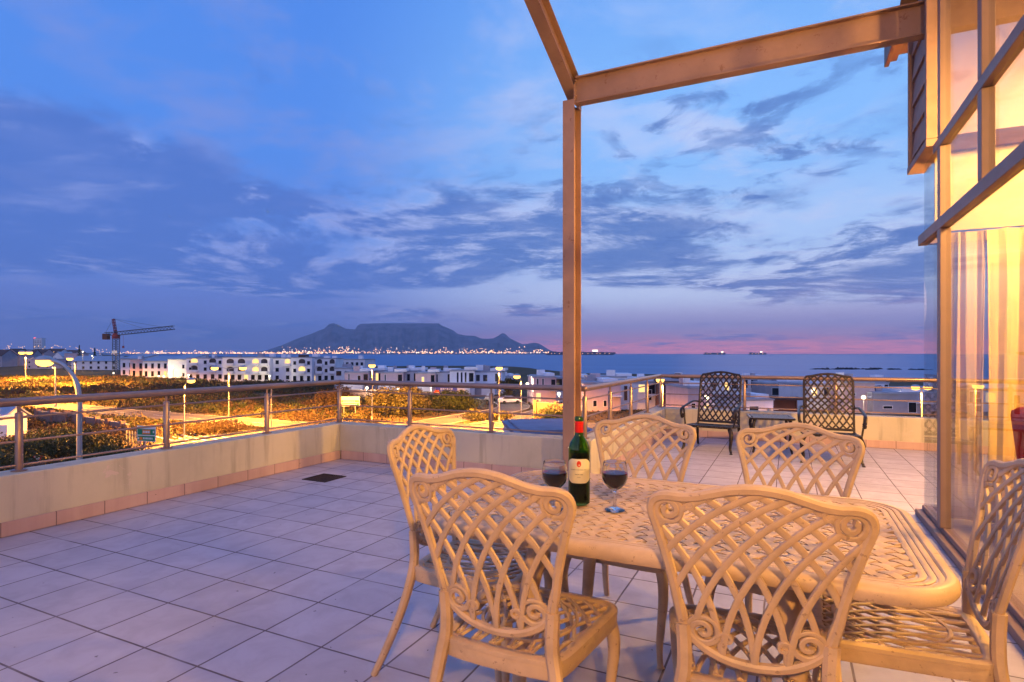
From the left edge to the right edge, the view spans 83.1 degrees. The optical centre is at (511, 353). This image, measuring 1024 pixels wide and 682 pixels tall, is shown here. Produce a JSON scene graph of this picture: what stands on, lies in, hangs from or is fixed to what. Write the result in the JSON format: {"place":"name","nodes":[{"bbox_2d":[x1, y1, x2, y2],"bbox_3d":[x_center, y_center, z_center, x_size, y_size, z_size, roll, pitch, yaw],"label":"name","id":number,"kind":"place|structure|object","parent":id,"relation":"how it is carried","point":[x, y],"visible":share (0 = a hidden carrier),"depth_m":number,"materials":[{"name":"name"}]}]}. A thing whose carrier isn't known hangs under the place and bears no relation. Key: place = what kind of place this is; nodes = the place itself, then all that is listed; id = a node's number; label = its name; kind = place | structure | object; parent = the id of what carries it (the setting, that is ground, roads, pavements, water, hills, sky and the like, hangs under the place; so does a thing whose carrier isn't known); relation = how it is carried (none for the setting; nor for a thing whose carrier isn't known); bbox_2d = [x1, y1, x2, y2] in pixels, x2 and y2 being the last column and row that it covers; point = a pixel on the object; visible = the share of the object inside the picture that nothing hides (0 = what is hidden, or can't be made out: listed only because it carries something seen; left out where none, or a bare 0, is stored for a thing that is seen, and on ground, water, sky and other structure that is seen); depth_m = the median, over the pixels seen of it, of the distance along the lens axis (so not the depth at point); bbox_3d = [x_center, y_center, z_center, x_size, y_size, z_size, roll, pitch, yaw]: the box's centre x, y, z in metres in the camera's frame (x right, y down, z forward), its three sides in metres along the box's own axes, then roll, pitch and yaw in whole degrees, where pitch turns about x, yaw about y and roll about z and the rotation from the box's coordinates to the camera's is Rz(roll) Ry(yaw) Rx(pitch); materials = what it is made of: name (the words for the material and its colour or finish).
{"place":"outdoors","nodes":[
{"label":"outdoors","id":0,"kind":"place"},
{"bbox_2d":[30,403,301,427],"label":"road","id":1,"kind":"structure","parent":0,"point":[158,414],"depth_m":90.00,"materials":[{"name":"asphalt"}]},
{"bbox_2d":[211,365,245,419],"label":"street lamp","id":2,"kind":"object","parent":1,"relation":"on","point":[215,367],"visible":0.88,"depth_m":79.93,"materials":[{"name":"white metal"}]},
{"bbox_2d":[89,353,515,353],"bbox_3d":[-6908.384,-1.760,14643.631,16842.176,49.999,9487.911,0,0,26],"label":"coastal plain","id":3,"kind":"structure","parent":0,"point":[287,353],"depth_m":12617.49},
{"bbox_2d":[120,346,548,353],"bbox_3d":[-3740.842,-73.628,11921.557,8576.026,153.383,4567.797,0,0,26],"label":"city lights","id":4,"kind":"object","parent":3,"relation":"on","point":[334,351],"depth_m":11705.87},
{"bbox_2d":[143,424,595,449],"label":"road","id":5,"kind":"structure","parent":0,"point":[591,426],"depth_m":72.46,"materials":[{"name":"asphalt"}]},
{"bbox_2d":[137,426,155,449],"bbox_3d":[-32.903,8.065,52.040,2.050,3.150,0.144,0,0,14],"label":"road sign","id":6,"kind":"object","parent":5,"relation":"on","point":[146,434],"visible":0.95,"depth_m":51.96,"materials":[{"name":"green metal"}]},
{"bbox_2d":[134,423,595,450],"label":"kerb","id":7,"kind":"structure","parent":5,"relation":"on","point":[287,428],"depth_m":70.13,"materials":[{"name":"concrete"}]},
{"bbox_2d":[254,323,556,353],"bbox_3d":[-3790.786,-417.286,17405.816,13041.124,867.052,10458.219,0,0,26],"label":"mountain","id":8,"kind":"structure","parent":0,"point":[406,338],"depth_m":14843.83,"materials":[{"name":"grey stone"}]},
{"bbox_2d":[401,397,528,426],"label":"road","id":9,"kind":"structure","parent":0,"point":[510,407],"depth_m":92.98,"materials":[{"name":"asphalt"}]},
{"bbox_2d":[0,355,988,462],"bbox_3d":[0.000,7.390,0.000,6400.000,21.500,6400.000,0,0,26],"label":"ground","id":10,"kind":"structure","parent":0,"point":[523,372],"depth_m":109.84,"materials":[{"name":"yellow plant"}]},
{"bbox_2d":[0,350,17,366],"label":"house","id":11,"kind":"structure","parent":10,"relation":"on","point":[8,358],"depth_m":383.11,"materials":[{"name":"grey paint"}]},
{"bbox_2d":[0,406,31,438],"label":"house","id":12,"kind":"structure","parent":10,"relation":"on","point":[7,426],"depth_m":66.92,"materials":[{"name":"white paint"}]},
{"bbox_2d":[9,349,33,365],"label":"house","id":13,"kind":"structure","parent":10,"relation":"on","point":[20,359],"depth_m":396.41,"materials":[{"name":"grey paint"}]},
{"bbox_2d":[0,449,75,470],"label":"shrub","id":14,"kind":"object","parent":10,"relation":"on","point":[7,459],"visible":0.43,"depth_m":45.65,"materials":[{"name":"green plant"}]},
{"bbox_2d":[33,338,45,349],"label":"tower block","id":15,"kind":"structure","parent":10,"relation":"on","point":[39,343],"depth_m":1500.61,"materials":[{"name":"white paint"}]},
{"bbox_2d":[26,357,65,368],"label":"house","id":16,"kind":"structure","parent":10,"relation":"on","point":[31,364],"depth_m":345.37,"materials":[{"name":"grey paint"}]},
{"bbox_2d":[35,355,82,459],"bbox_3d":[-13.649,4.845,17.500,1.468,9.591,0.455,0,0,0],"label":"street lamp","id":17,"kind":"object","parent":10,"relation":"on","point":[44,361],"visible":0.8,"depth_m":17.45,"materials":[{"name":"grey metal"}]},
{"bbox_2d":[34,408,85,423],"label":"boundary wall","id":18,"kind":"structure","parent":10,"relation":"on","point":[54,418],"depth_m":79.53,"materials":[{"name":"concrete"}]},
{"bbox_2d":[0,425,121,455],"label":"shrub","id":19,"kind":"object","parent":10,"relation":"on","point":[58,432],"visible":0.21,"depth_m":55.34,"materials":[{"name":"green plant"}]},
{"bbox_2d":[64,352,88,367],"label":"house","id":20,"kind":"structure","parent":10,"relation":"on","point":[68,362],"depth_m":359.93,"materials":[{"name":"grey paint"}]},
{"bbox_2d":[25,428,160,463],"bbox_3d":[-39.826,8.331,54.134,13.810,2.797,12.861,0,0,26],"label":"shrub","id":21,"kind":"object","parent":10,"relation":"on","point":[67,443],"visible":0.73,"depth_m":52.37,"materials":[{"name":"green plant"}]},
{"bbox_2d":[71,356,125,369],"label":"house","id":22,"kind":"structure","parent":10,"relation":"on","point":[92,363],"depth_m":330.30,"materials":[{"name":"white paint"}]},
{"bbox_2d":[82,414,129,435],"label":"boundary wall","id":23,"kind":"structure","parent":10,"relation":"on","point":[86,418],"depth_m":71.34,"materials":[{"name":"brick"}]},
{"bbox_2d":[59,444,153,462],"bbox_3d":[-33.300,8.652,48.119,9.071,2.138,9.191,0,0,26],"label":"shrub","id":24,"kind":"object","parent":10,"relation":"on","point":[107,447],"visible":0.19,"depth_m":48.16,"materials":[{"name":"green plant"}]},
{"bbox_2d":[130,356,145,375],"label":"house","id":25,"kind":"structure","parent":10,"relation":"on","point":[136,367],"depth_m":227.99,"materials":[{"name":"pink paint"}]},
{"bbox_2d":[102,319,174,375],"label":"tower crane","id":26,"kind":"object","parent":10,"relation":"on","point":[115,336],"visible":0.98,"depth_m":253.98,"materials":[{"name":"brown paint"}]},
{"bbox_2d":[119,354,158,375],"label":"house","id":27,"kind":"structure","parent":10,"relation":"on","point":[125,365],"depth_m":240.46,"materials":[{"name":"white paint"}]},
{"bbox_2d":[0,398,307,422],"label":"kerb","id":28,"kind":"structure","parent":10,"relation":"on","point":[186,413],"depth_m":90.84,"materials":[{"name":"grey concrete"}]},
{"bbox_2d":[143,356,176,377],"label":"house","id":29,"kind":"structure","parent":10,"relation":"on","point":[155,366],"depth_m":225.08,"materials":[{"name":"white paint"}]},
{"bbox_2d":[167,354,205,377],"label":"house","id":30,"kind":"structure","parent":10,"relation":"on","point":[178,364],"depth_m":214.16,"materials":[{"name":"white paint"}]},
{"bbox_2d":[0,374,386,461],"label":"scrub","id":31,"kind":"object","parent":10,"relation":"on","point":[294,417],"visible":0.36,"depth_m":108.49,"materials":[{"name":"green plant"}]},
{"bbox_2d":[186,354,222,380],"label":"house","id":32,"kind":"structure","parent":10,"relation":"on","point":[199,367],"depth_m":201.96,"materials":[{"name":"white paint"}]},
{"bbox_2d":[171,418,273,437],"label":"shrub","id":33,"kind":"object","parent":10,"relation":"on","point":[216,427],"visible":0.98,"depth_m":69.36,"materials":[{"name":"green plant"}]},
{"bbox_2d":[222,353,280,381],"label":"house","id":34,"kind":"structure","parent":10,"relation":"on","point":[260,367],"depth_m":195.94,"materials":[{"name":"white paint"}]},
{"bbox_2d":[273,354,290,381],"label":"house","id":35,"kind":"structure","parent":10,"relation":"on","point":[282,368],"depth_m":197.98,"materials":[{"name":"white paint"}]},
{"bbox_2d":[291,354,323,380],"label":"house","id":36,"kind":"structure","parent":10,"relation":"on","point":[302,367],"depth_m":192.03,"materials":[{"name":"white paint"}]},
{"bbox_2d":[314,356,343,380],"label":"house","id":37,"kind":"structure","parent":10,"relation":"on","point":[325,366],"depth_m":194.03,"materials":[{"name":"white paint"}]},
{"bbox_2d":[297,385,364,408],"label":"shrub","id":38,"kind":"object","parent":10,"relation":"on","point":[330,398],"visible":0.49,"depth_m":98.84,"materials":[{"name":"green plant"}]},
{"bbox_2d":[334,364,352,387],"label":"house","id":39,"kind":"structure","parent":10,"relation":"on","point":[339,373],"depth_m":159.93,"materials":[{"name":"white paint"}]},
{"bbox_2d":[341,397,359,415],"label":"road sign","id":40,"kind":"object","parent":10,"relation":"on","point":[350,400],"visible":0.81,"depth_m":86.99,"materials":[{"name":"yellow metal"}]},
{"bbox_2d":[342,366,376,389],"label":"house","id":41,"kind":"structure","parent":10,"relation":"on","point":[358,373],"depth_m":134.11,"materials":[{"name":"white paint"}]},
{"bbox_2d":[343,355,375,367],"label":"house","id":42,"kind":"structure","parent":10,"relation":"on","point":[361,361],"depth_m":214.93,"materials":[{"name":"white paint"}]},
{"bbox_2d":[372,365,387,389],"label":"house","id":43,"kind":"structure","parent":10,"relation":"on","point":[376,373],"depth_m":141.98,"materials":[{"name":"white paint"}]},
{"bbox_2d":[378,366,408,389],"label":"house","id":44,"kind":"structure","parent":10,"relation":"on","point":[394,373],"depth_m":132.07,"materials":[{"name":"white paint"}]},
{"bbox_2d":[352,385,454,418],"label":"shrub","id":45,"kind":"object","parent":10,"relation":"on","point":[391,400],"visible":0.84,"depth_m":89.55,"materials":[{"name":"green plant"}]},
{"bbox_2d":[405,365,427,388],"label":"house","id":46,"kind":"structure","parent":10,"relation":"on","point":[410,374],"depth_m":138.03,"materials":[{"name":"white paint"}]},
{"bbox_2d":[415,366,440,390],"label":"house","id":47,"kind":"structure","parent":10,"relation":"on","point":[429,375],"depth_m":130.05,"materials":[{"name":"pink paint"}]},
{"bbox_2d":[418,391,476,413],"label":"shrub","id":48,"kind":"object","parent":10,"relation":"on","point":[443,402],"visible":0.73,"depth_m":96.33,"materials":[{"name":"green plant"}]},
{"bbox_2d":[437,366,460,381],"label":"house","id":49,"kind":"structure","parent":10,"relation":"on","point":[443,375],"depth_m":135.01,"materials":[{"name":"white paint"}]},
{"bbox_2d":[438,388,485,411],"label":"shrub","id":50,"kind":"object","parent":10,"relation":"on","point":[465,402],"visible":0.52,"depth_m":97.74,"materials":[{"name":"green plant"}]},
{"bbox_2d":[449,367,477,394],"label":"house","id":51,"kind":"structure","parent":10,"relation":"on","point":[466,375],"depth_m":132.00,"materials":[{"name":"white paint"}]},
{"bbox_2d":[455,408,495,420],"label":"shrub","id":52,"kind":"object","parent":10,"relation":"on","point":[477,416],"visible":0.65,"depth_m":83.99,"materials":[{"name":"green plant"}]},
{"bbox_2d":[475,365,507,394],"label":"house","id":53,"kind":"structure","parent":10,"relation":"on","point":[485,374],"depth_m":138.00,"materials":[{"name":"white paint"}]},
{"bbox_2d":[482,411,514,420],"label":"shrub","id":54,"kind":"object","parent":10,"relation":"on","point":[503,416],"visible":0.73,"depth_m":83.13,"materials":[{"name":"green plant"}]},
{"bbox_2d":[494,378,526,398],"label":"tree","id":55,"kind":"object","parent":10,"relation":"on","point":[506,392],"visible":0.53,"depth_m":117.39,"materials":[{"name":"green plant"}]},
{"bbox_2d":[527,370,556,403],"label":"house","id":56,"kind":"structure","parent":10,"relation":"on","point":[541,377],"depth_m":108.08,"materials":[{"name":"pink paint"}]},
{"bbox_2d":[526,404,562,418],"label":"shrub","id":57,"kind":"object","parent":10,"relation":"on","point":[551,411],"visible":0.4,"depth_m":72.75,"materials":[{"name":"green plant"}]},
{"bbox_2d":[502,418,592,435],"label":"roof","id":58,"kind":"structure","parent":10,"relation":"on","point":[552,424],"depth_m":39.11,"materials":[{"name":"blue paint"}]},
{"bbox_2d":[533,400,562,418],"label":"boundary wall","id":59,"kind":"structure","parent":10,"relation":"on","point":[537,405],"depth_m":82.93,"materials":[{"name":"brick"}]},
{"bbox_2d":[556,370,586,402],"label":"house","id":60,"kind":"structure","parent":10,"relation":"on","point":[559,380],"depth_m":114.15,"materials":[{"name":"white paint"}]},
{"bbox_2d":[581,373,622,410],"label":"house","id":61,"kind":"structure","parent":10,"relation":"on","point":[598,403],"depth_m":97.11,"materials":[{"name":"pink paint"}]},
{"bbox_2d":[600,370,633,378],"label":"house","id":62,"kind":"structure","parent":10,"relation":"on","point":[611,373],"depth_m":128.75,"materials":[{"name":"white paint"}]},
{"bbox_2d":[618,374,656,409],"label":"house","id":63,"kind":"structure","parent":10,"relation":"on","point":[638,393],"depth_m":100.02,"materials":[{"name":"white paint"}]},
{"bbox_2d":[655,372,681,406],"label":"house","id":64,"kind":"structure","parent":10,"relation":"on","point":[675,380],"depth_m":93.77,"materials":[{"name":"grey paint"}]},
{"bbox_2d":[665,378,714,408],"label":"house","id":65,"kind":"structure","parent":10,"relation":"on","point":[672,388],"depth_m":83.36,"materials":[{"name":"white paint"}]},
{"bbox_2d":[694,372,738,398],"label":"house","id":66,"kind":"structure","parent":10,"relation":"on","point":[722,388],"depth_m":117.99,"materials":[{"name":"grey paint"}]},
{"bbox_2d":[713,391,778,410],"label":"house","id":67,"kind":"structure","parent":10,"relation":"on","point":[762,402],"depth_m":84.33,"materials":[{"name":"white paint"}]},
{"bbox_2d":[739,373,770,391],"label":"house","id":68,"kind":"structure","parent":10,"relation":"on","point":[748,387],"depth_m":119.87,"materials":[{"name":"grey paint"}]},
{"bbox_2d":[751,380,802,396],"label":"house","id":69,"kind":"structure","parent":10,"relation":"on","point":[770,390],"depth_m":112.89,"materials":[{"name":"grey paint"}]},
{"bbox_2d":[778,380,828,409],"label":"house","id":70,"kind":"structure","parent":10,"relation":"on","point":[790,391],"depth_m":102.36,"materials":[{"name":"white paint"}]},
{"bbox_2d":[826,372,875,412],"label":"house","id":71,"kind":"structure","parent":10,"relation":"on","point":[859,392],"depth_m":94.06,"materials":[{"name":"grey paint"}]},
{"bbox_2d":[870,375,889,386],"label":"house","id":72,"kind":"structure","parent":10,"relation":"on","point":[882,383],"depth_m":104.07,"materials":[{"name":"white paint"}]},
{"bbox_2d":[866,386,935,413],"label":"house","id":73,"kind":"structure","parent":10,"relation":"on","point":[894,394],"depth_m":92.07,"materials":[{"name":"grey paint"}]},
{"bbox_2d":[904,382,988,411],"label":"house","id":74,"kind":"structure","parent":10,"relation":"on","point":[934,397],"depth_m":96.87,"materials":[{"name":"white paint"}]},
{"bbox_2d":[476,411,532,426],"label":"road","id":75,"kind":"structure","parent":0,"point":[486,423],"depth_m":84.45,"materials":[{"name":"asphalt"}]},
{"bbox_2d":[0,435,1023,681],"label":"floor","id":76,"kind":"structure","parent":0,"point":[286,577],"depth_m":3.05,"materials":[{"name":"tile"}]},
{"bbox_2d":[0,423,339,537],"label":"parapet wall","id":77,"kind":"structure","parent":76,"relation":"on","point":[39,497],"depth_m":4.78,"materials":[{"name":"paint"}]},
{"bbox_2d":[0,374,988,471],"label":"railing","id":78,"kind":"object","parent":77,"relation":"on","point":[18,417],"visible":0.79,"depth_m":6.00,"materials":[{"name":"metal"}]},
{"bbox_2d":[302,473,346,481],"bbox_3d":[-1.871,1.236,5.762,0.300,0.006,0.300,0,0,26],"label":"floor drain","id":79,"kind":"object","parent":76,"relation":"on","point":[324,477],"visible":1,"depth_m":5.76,"materials":[{"name":"black metal"}]},
{"bbox_2d":[371,424,552,681],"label":"dining chair","id":80,"kind":"object","parent":76,"relation":"on","point":[422,570],"visible":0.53,"depth_m":2.24,"materials":[{"name":"beige metal"}]},
{"bbox_2d":[328,421,597,475],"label":"parapet wall","id":81,"kind":"structure","parent":76,"relation":"on","point":[509,453],"depth_m":6.04,"materials":[{"name":"paint"}]},
{"bbox_2d":[409,468,619,681],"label":"dining chair","id":82,"kind":"object","parent":76,"relation":"on","point":[553,663],"visible":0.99,"depth_m":1.57,"materials":[{"name":"beige metal"}]},
{"bbox_2d":[587,408,666,473],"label":"parapet wall","id":83,"kind":"structure","parent":76,"relation":"on","point":[613,447],"depth_m":6.86,"materials":[{"name":"paint"}]},
{"bbox_2d":[561,414,696,668],"bbox_3d":[0.539,0.770,2.616,0.500,0.951,0.598,0,0,29],"label":"dining chair","id":84,"kind":"object","parent":76,"relation":"on","point":[690,436],"visible":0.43,"depth_m":2.73,"materials":[{"name":"beige metal"}]},
{"bbox_2d":[432,470,960,681],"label":"dining table","id":85,"kind":"object","parent":76,"relation":"on","point":[598,531],"visible":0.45,"depth_m":1.61,"materials":[{"name":"beige metal"}]},
{"bbox_2d":[542,459,567,511],"bbox_3d":[0.142,0.436,1.917,0.086,0.160,0.086,0,0,26],"label":"wine glass","id":86,"kind":"object","parent":85,"relation":"on","point":[554,473],"visible":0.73,"depth_m":1.89,"materials":[{"name":"clear glass"}]},
{"bbox_2d":[568,416,589,505],"bbox_3d":[0.231,0.365,1.987,0.074,0.299,0.075,0,0,8],"label":"wine bottle","id":87,"kind":"object","parent":85,"relation":"on","point":[579,469],"visible":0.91,"depth_m":1.96,"materials":[{"name":"green glass"}]},
{"bbox_2d":[602,459,627,512],"bbox_3d":[0.340,0.436,1.909,0.086,0.160,0.086,0,0,26],"label":"wine glass","id":88,"kind":"object","parent":85,"relation":"on","point":[614,474],"visible":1,"depth_m":1.88,"materials":[{"name":"clear glass"}]},
{"bbox_2d":[680,371,741,454],"bbox_3d":[2.644,0.743,7.571,0.693,1.019,0.792,0,0,34],"label":"lounge chair","id":89,"kind":"object","parent":76,"relation":"on","point":[734,417],"visible":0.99,"depth_m":7.77,"materials":[{"name":"brown metal"}]},
{"bbox_2d":[524,0,924,470],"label":"steel frame","id":90,"kind":"object","parent":76,"relation":"on","point":[902,22],"visible":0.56,"depth_m":5.00,"materials":[{"name":"brown metal"}]},
{"bbox_2d":[646,484,879,681],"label":"dining chair","id":91,"kind":"object","parent":76,"relation":"on","point":[822,653],"visible":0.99,"depth_m":1.36,"materials":[{"name":"beige metal"}]},
{"bbox_2d":[747,414,795,454],"bbox_3d":[3.307,1.020,7.398,0.530,0.446,0.530,0,0,18],"label":"side table","id":92,"kind":"object","parent":76,"relation":"on","point":[780,417],"visible":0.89,"depth_m":7.25,"materials":[{"name":"brown metal"}]},
{"bbox_2d":[704,422,864,674],"bbox_3d":[1.082,0.770,2.287,0.500,0.951,0.598,0,0,38],"label":"dining chair","id":93,"kind":"object","parent":76,"relation":"on","point":[856,450],"visible":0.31,"depth_m":2.43,"materials":[{"name":"beige metal"}]},
{"bbox_2d":[654,407,987,453],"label":"parapet wall","id":94,"kind":"structure","parent":76,"relation":"on","point":[902,432],"depth_m":7.66,"materials":[{"name":"paint"}]},
{"bbox_2d":[797,373,867,466],"bbox_3d":[3.733,0.743,6.783,0.693,1.019,0.792,0,0,26],"label":"lounge chair","id":95,"kind":"object","parent":76,"relation":"on","point":[852,402],"visible":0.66,"depth_m":7.02,"materials":[{"name":"brown metal"}]},
{"bbox_2d":[812,458,1023,681],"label":"dining chair","id":96,"kind":"object","parent":76,"relation":"on","point":[985,660],"visible":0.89,"depth_m":1.65,"materials":[{"name":"beige metal"}]},
{"bbox_2d":[884,0,1023,651],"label":"house","id":97,"kind":"structure","parent":76,"relation":"on","point":[966,97],"depth_m":3.85,"materials":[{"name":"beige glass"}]},
{"bbox_2d":[951,230,985,520],"bbox_3d":[3.319,0.160,4.218,0.215,2.100,0.055,0,0,26],"label":"sheer curtain","id":98,"kind":"object","parent":97,"relation":"hanging from","point":[968,249],"visible":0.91,"depth_m":4.21,"materials":[{"name":"white fabric"}]},
{"bbox_2d":[987,227,1023,524],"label":"curtain","id":99,"kind":"object","parent":97,"relation":"hanging from","point":[1005,255],"visible":0.66,"depth_m":4.08,"materials":[{"name":"beige fabric"}]},
{"bbox_2d":[1010,407,1023,480],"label":"armchair","id":100,"kind":"object","parent":97,"relation":"on","point":[1017,417],"visible":0.73,"depth_m":3.71,"materials":[{"name":"red fabric"}]},
{"bbox_2d":[0,0,1023,353],"label":"sky","id":101,"kind":"structure","parent":0,"point":[248,176],"materials":[{"name":"blue"}]},
{"bbox_2d":[103,354,988,378],"bbox_3d":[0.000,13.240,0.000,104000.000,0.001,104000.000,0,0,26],"label":"sea","id":102,"kind":"structure","parent":0,"point":[785,364],"depth_m":879.23,"materials":[{"name":"blue liquid"}]},
{"bbox_2d":[546,350,615,354],"bbox_3d":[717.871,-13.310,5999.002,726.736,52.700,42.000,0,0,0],"label":"cargo ship","id":103,"kind":"object","parent":102,"relation":"on","point":[585,353],"visible":0.7,"depth_m":5980.00,"materials":[{"name":"grey metal"}]},
{"bbox_2d":[813,367,901,369],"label":"rock reef","id":104,"kind":"object","parent":102,"relation":"in","point":[851,368],"visible":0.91,"depth_m":486.21},
{"bbox_2d":[769,397,809,411],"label":"building","id":105,"kind":"structure","parent":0,"point":[787,403],"depth_m":91.20,"materials":[{"name":"brown paint"}]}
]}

